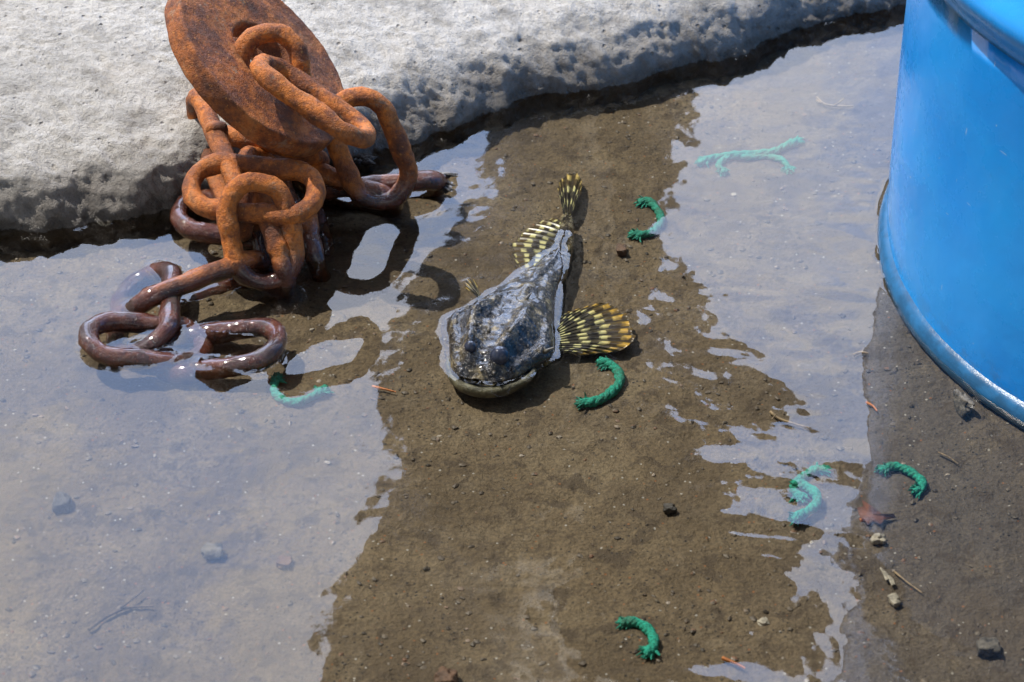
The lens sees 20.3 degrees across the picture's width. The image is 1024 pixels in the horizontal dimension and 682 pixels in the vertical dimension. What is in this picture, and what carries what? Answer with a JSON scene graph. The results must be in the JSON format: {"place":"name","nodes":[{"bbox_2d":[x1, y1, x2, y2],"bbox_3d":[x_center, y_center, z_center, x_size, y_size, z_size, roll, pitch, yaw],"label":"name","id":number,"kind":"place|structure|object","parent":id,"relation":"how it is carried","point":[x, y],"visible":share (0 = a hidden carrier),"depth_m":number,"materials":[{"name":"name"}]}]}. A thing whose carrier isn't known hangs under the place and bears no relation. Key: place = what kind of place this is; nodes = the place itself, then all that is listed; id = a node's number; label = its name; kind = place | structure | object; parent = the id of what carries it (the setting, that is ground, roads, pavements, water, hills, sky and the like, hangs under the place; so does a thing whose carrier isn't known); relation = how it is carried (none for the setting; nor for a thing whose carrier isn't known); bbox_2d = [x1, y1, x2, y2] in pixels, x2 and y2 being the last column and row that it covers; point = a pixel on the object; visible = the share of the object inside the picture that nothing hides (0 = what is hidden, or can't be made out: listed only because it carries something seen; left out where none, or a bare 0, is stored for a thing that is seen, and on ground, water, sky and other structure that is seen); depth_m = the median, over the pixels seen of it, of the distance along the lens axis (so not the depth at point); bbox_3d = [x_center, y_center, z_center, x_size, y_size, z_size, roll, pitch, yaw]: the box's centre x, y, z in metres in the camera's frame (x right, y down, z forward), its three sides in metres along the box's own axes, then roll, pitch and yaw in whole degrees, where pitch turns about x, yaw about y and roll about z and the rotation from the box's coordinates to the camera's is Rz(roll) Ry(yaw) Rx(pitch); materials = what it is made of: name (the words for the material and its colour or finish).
{"place":"outdoors","nodes":[
{"label":"outdoors","id":0,"kind":"place"},
{"bbox_2d":[0,25,1023,681],"bbox_3d":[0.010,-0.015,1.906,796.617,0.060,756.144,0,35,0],"label":"ground","id":1,"kind":"structure","parent":0,"point":[228,487],"depth_m":1.83,"materials":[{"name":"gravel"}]},
{"bbox_2d":[52,491,71,512],"bbox_3d":[-0.280,0.101,1.782,0.012,0.009,0.016,0,35,0],"label":"pebble","id":2,"kind":"object","parent":1,"relation":"on","point":[61,502],"visible":1,"depth_m":1.78,"materials":[{"name":"grey stone"}]},
{"bbox_2d":[87,589,153,630],"bbox_3d":[-0.229,0.162,1.694,0.016,0.003,0.045,26,43,32],"label":"twig","id":3,"kind":"object","parent":1,"relation":"on","point":[99,621],"visible":1,"depth_m":1.70,"materials":[{"name":"wood"}]},
{"bbox_2d":[201,542,223,561],"bbox_3d":[-0.182,0.129,1.742,0.014,0.008,0.014,0,35,0],"label":"pebble","id":4,"kind":"object","parent":1,"relation":"on","point":[212,552],"visible":1,"depth_m":1.74,"materials":[{"name":"grey stone"}]},
{"bbox_2d":[78,23,449,384],"bbox_3d":[-0.190,-0.105,1.960,0.183,0.174,0.314,16,38,21],"label":"rusty chain","id":5,"kind":"object","parent":1,"relation":"on","point":[263,214],"visible":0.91,"depth_m":1.95,"materials":[{"name":"metal"}]},
{"bbox_2d":[164,0,343,156],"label":"iron disc","id":6,"kind":"object","parent":5,"relation":"on","point":[228,88],"visible":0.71,"depth_m":1.96,"materials":[{"name":"brown metal"}]},
{"bbox_2d":[440,173,457,193],"bbox_3d":[-0.048,-0.114,2.060,0.017,0.006,0.027,3,35,4],"label":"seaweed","id":7,"kind":"object","parent":5,"relation":"attached to","point":[446,189],"visible":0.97,"depth_m":2.05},
{"bbox_2d":[276,555,291,569],"bbox_3d":[-0.138,0.134,1.735,0.010,0.005,0.011,0,35,0],"label":"pebble","id":8,"kind":"object","parent":1,"relation":"on","point":[283,562],"visible":1,"depth_m":1.73,"materials":[{"name":"grey stone"}]},
{"bbox_2d":[269,371,333,405],"bbox_3d":[-0.142,0.033,1.876,0.047,0.007,0.029,16,38,21],"label":"twine offcut","id":9,"kind":"object","parent":1,"relation":"on","point":[276,379],"visible":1,"depth_m":1.87,"materials":[{"name":"teal fabric"}]},
{"bbox_2d":[372,385,395,392],"bbox_3d":[-0.084,0.031,1.879,0.016,0.003,0.008,0,35,0],"label":"twig","id":10,"kind":"object","parent":1,"relation":"on","point":[377,387],"visible":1,"depth_m":1.88,"materials":[{"name":"wood"}]},
{"bbox_2d":[434,666,457,681],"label":"pebble","id":11,"kind":"object","parent":1,"relation":"on","point":[443,674],"visible":1,"depth_m":1.64,"materials":[{"name":"brown stone"}]},
{"bbox_2d":[0,0,905,253],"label":"stone block","id":12,"kind":"structure","parent":1,"relation":"on","point":[103,139],"depth_m":2.13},
{"bbox_2d":[573,355,624,409],"bbox_3d":[0.059,0.028,1.884,0.025,0.011,0.060,11,36,15],"label":"twine offcut","id":13,"kind":"object","parent":1,"relation":"on","point":[614,389],"visible":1,"depth_m":1.88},
{"bbox_2d":[616,243,626,256],"bbox_3d":[0.077,-0.064,2.019,0.008,0.007,0.011,0,35,0],"label":"pebble","id":14,"kind":"object","parent":1,"relation":"on","point":[621,250],"visible":1,"depth_m":2.02,"materials":[{"name":"brown stone"}]},
{"bbox_2d":[615,616,659,659],"bbox_3d":[0.075,0.172,1.677,0.020,0.008,0.042,-15,38,-21],"label":"twine offcut","id":15,"kind":"object","parent":1,"relation":"on","point":[650,650],"visible":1,"depth_m":1.68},
{"bbox_2d":[627,195,664,242],"bbox_3d":[0.097,-0.086,2.049,0.025,0.010,0.057,5,35,6],"label":"twine offcut","id":16,"kind":"object","parent":1,"relation":"on","point":[654,230],"visible":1,"depth_m":2.04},
{"bbox_2d":[663,503,676,514],"bbox_3d":[0.098,0.104,1.776,0.009,0.006,0.007,0,35,0],"label":"pebble","id":17,"kind":"object","parent":1,"relation":"on","point":[669,508],"visible":1,"depth_m":1.77,"materials":[{"name":"grey stone"}]},
{"bbox_2d":[721,656,744,668],"bbox_3d":[0.128,0.186,1.657,0.014,0.004,0.008,0,35,0],"label":"pine needle","id":18,"kind":"object","parent":1,"relation":"on","point":[731,661],"visible":1,"depth_m":1.66,"materials":[{"name":"orange plant"}]},
{"bbox_2d":[694,135,804,167],"bbox_3d":[0.177,-0.139,2.123,0.092,0.008,0.016,-13,37,-18],"label":"twine offcut","id":19,"kind":"object","parent":1,"relation":"on","point":[701,161],"visible":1,"depth_m":2.12,"materials":[{"name":"teal fabric"}]},
{"bbox_2d":[715,153,795,176],"bbox_3d":[0.179,-0.130,2.110,0.060,0.007,0.029,0,35,0],"label":"twine offcut","id":20,"kind":"object","parent":1,"relation":"on","point":[787,168],"visible":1,"depth_m":2.11,"materials":[{"name":"teal fabric"}]},
{"bbox_2d":[757,617,769,625],"bbox_3d":[0.148,0.166,1.691,0.008,0.003,0.008,0,35,0],"label":"shell fragment","id":21,"kind":"object","parent":1,"relation":"on","point":[763,621],"visible":1,"depth_m":1.69,"materials":[{"name":"beige"}]},
{"bbox_2d":[769,411,808,428],"bbox_3d":[0.177,0.053,1.849,0.030,0.003,0.010,24,42,30],"label":"straw","id":22,"kind":"object","parent":1,"relation":"on","point":[773,414],"visible":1,"depth_m":1.85,"materials":[{"name":"beige plant"}]},
{"bbox_2d":[787,477,821,525],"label":"twine offcut","id":23,"kind":"object","parent":1,"relation":"on","point":[812,507],"visible":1,"depth_m":1.77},
{"bbox_2d":[789,462,831,504],"bbox_3d":[0.186,0.089,1.800,0.018,0.008,0.046,19,39,25],"label":"twine offcut","id":24,"kind":"object","parent":1,"relation":"on","point":[797,493],"visible":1,"depth_m":1.80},
{"bbox_2d":[816,96,852,106],"bbox_3d":[0.246,-0.181,2.184,0.029,0.003,0.012,5,35,6],"label":"straw","id":25,"kind":"object","parent":1,"relation":"on","point":[818,100],"visible":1,"depth_m":2.18,"materials":[{"name":"beige plant"}]},
{"bbox_2d":[853,347,868,356],"bbox_3d":[0.233,0.006,1.911,0.012,0.005,0.012,0,35,0],"label":"straw","id":26,"kind":"object","parent":1,"relation":"on","point":[859,352],"visible":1,"depth_m":1.91,"materials":[{"name":"beige plant"}]},
{"bbox_2d":[866,401,877,410],"bbox_3d":[0.234,0.043,1.862,0.007,0.002,0.011,0,35,0],"label":"straw","id":27,"kind":"object","parent":1,"relation":"on","point":[870,404],"visible":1,"depth_m":1.86,"materials":[{"name":"plant"}]},
{"bbox_2d":[857,500,895,524],"bbox_3d":[0.222,0.108,1.771,0.025,0.004,0.019,25,42,31],"label":"leaf","id":28,"kind":"object","parent":1,"relation":"on","point":[868,513],"visible":1,"depth_m":1.77,"materials":[{"name":"brown plant"}]},
{"bbox_2d":[870,533,886,544],"bbox_3d":[0.224,0.121,1.754,0.010,0.006,0.008,0,35,0],"label":"pebble","id":29,"kind":"object","parent":1,"relation":"on","point":[877,538],"visible":1,"depth_m":1.75,"materials":[{"name":"beige stone"}]},
{"bbox_2d":[880,567,894,584],"bbox_3d":[0.226,0.141,1.721,0.008,0.002,0.016,0,35,0],"label":"chip","id":30,"kind":"object","parent":1,"relation":"on","point":[886,575],"visible":1,"depth_m":1.72,"materials":[{"name":"beige wood"}]},
{"bbox_2d":[887,593,900,607],"bbox_3d":[0.227,0.154,1.706,0.008,0.005,0.010,0,35,0],"label":"shell fragment","id":31,"kind":"object","parent":1,"relation":"on","point":[894,601],"visible":1,"depth_m":1.70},
{"bbox_2d":[874,462,926,498],"bbox_3d":[0.247,0.085,1.803,0.020,0.010,0.041,-26,42,-32],"label":"twine offcut","id":32,"kind":"object","parent":1,"relation":"on","point":[918,488],"visible":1,"depth_m":1.80,"materials":[{"name":"teal fabric"}]},
{"bbox_2d":[893,570,922,592],"bbox_3d":[0.237,0.145,1.720,0.002,0.002,0.026,-21,40,-27],"label":"straw","id":33,"kind":"object","parent":1,"relation":"on","point":[900,576],"visible":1,"depth_m":1.72,"materials":[{"name":"beige plant"}]},
{"bbox_2d":[938,451,957,463],"bbox_3d":[0.276,0.074,1.815,0.012,0.002,0.011,0,35,0],"label":"straw","id":34,"kind":"object","parent":1,"relation":"on","point":[947,456],"visible":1,"depth_m":1.81,"materials":[{"name":"plant"}]},
{"bbox_2d":[877,0,1023,430],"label":"steel drum","id":35,"kind":"object","parent":1,"relation":"on","point":[950,234],"visible":1,"depth_m":1.83,"materials":[{"name":"blue metal"}]},
{"bbox_2d":[952,389,974,417],"bbox_3d":[0.291,0.040,1.851,0.010,0.012,0.025,-8,36,-11],"label":"pebble","id":36,"kind":"object","parent":1,"relation":"on","point":[964,404],"visible":1,"depth_m":1.85,"materials":[{"name":"grey stone"}]},
{"bbox_2d":[976,637,1000,658],"bbox_3d":[0.277,0.179,1.670,0.015,0.010,0.013,0,35,0],"label":"pebble","id":37,"kind":"object","parent":1,"relation":"on","point":[988,647],"visible":1,"depth_m":1.67,"materials":[{"name":"grey stone"}]},
{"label":"puddle water","id":38,"kind":"structure","parent":0,"visible":0},
{"bbox_2d":[353,152,377,166],"bbox_3d":[-0.107,-0.132,2.078,0.018,0.007,0.015,0,35,0],"label":"seaweed","id":39,"kind":"object","parent":38,"relation":"on","point":[364,159],"visible":0.98,"depth_m":2.08,"materials":[{"name":"black plant"}]},
{"bbox_2d":[446,173,635,397],"bbox_3d":[0.019,-0.052,1.968,0.127,0.037,0.280,0,35,0],"label":"fish","id":40,"kind":"object","parent":38,"relation":"on","point":[501,341],"visible":1,"depth_m":1.91}
]}

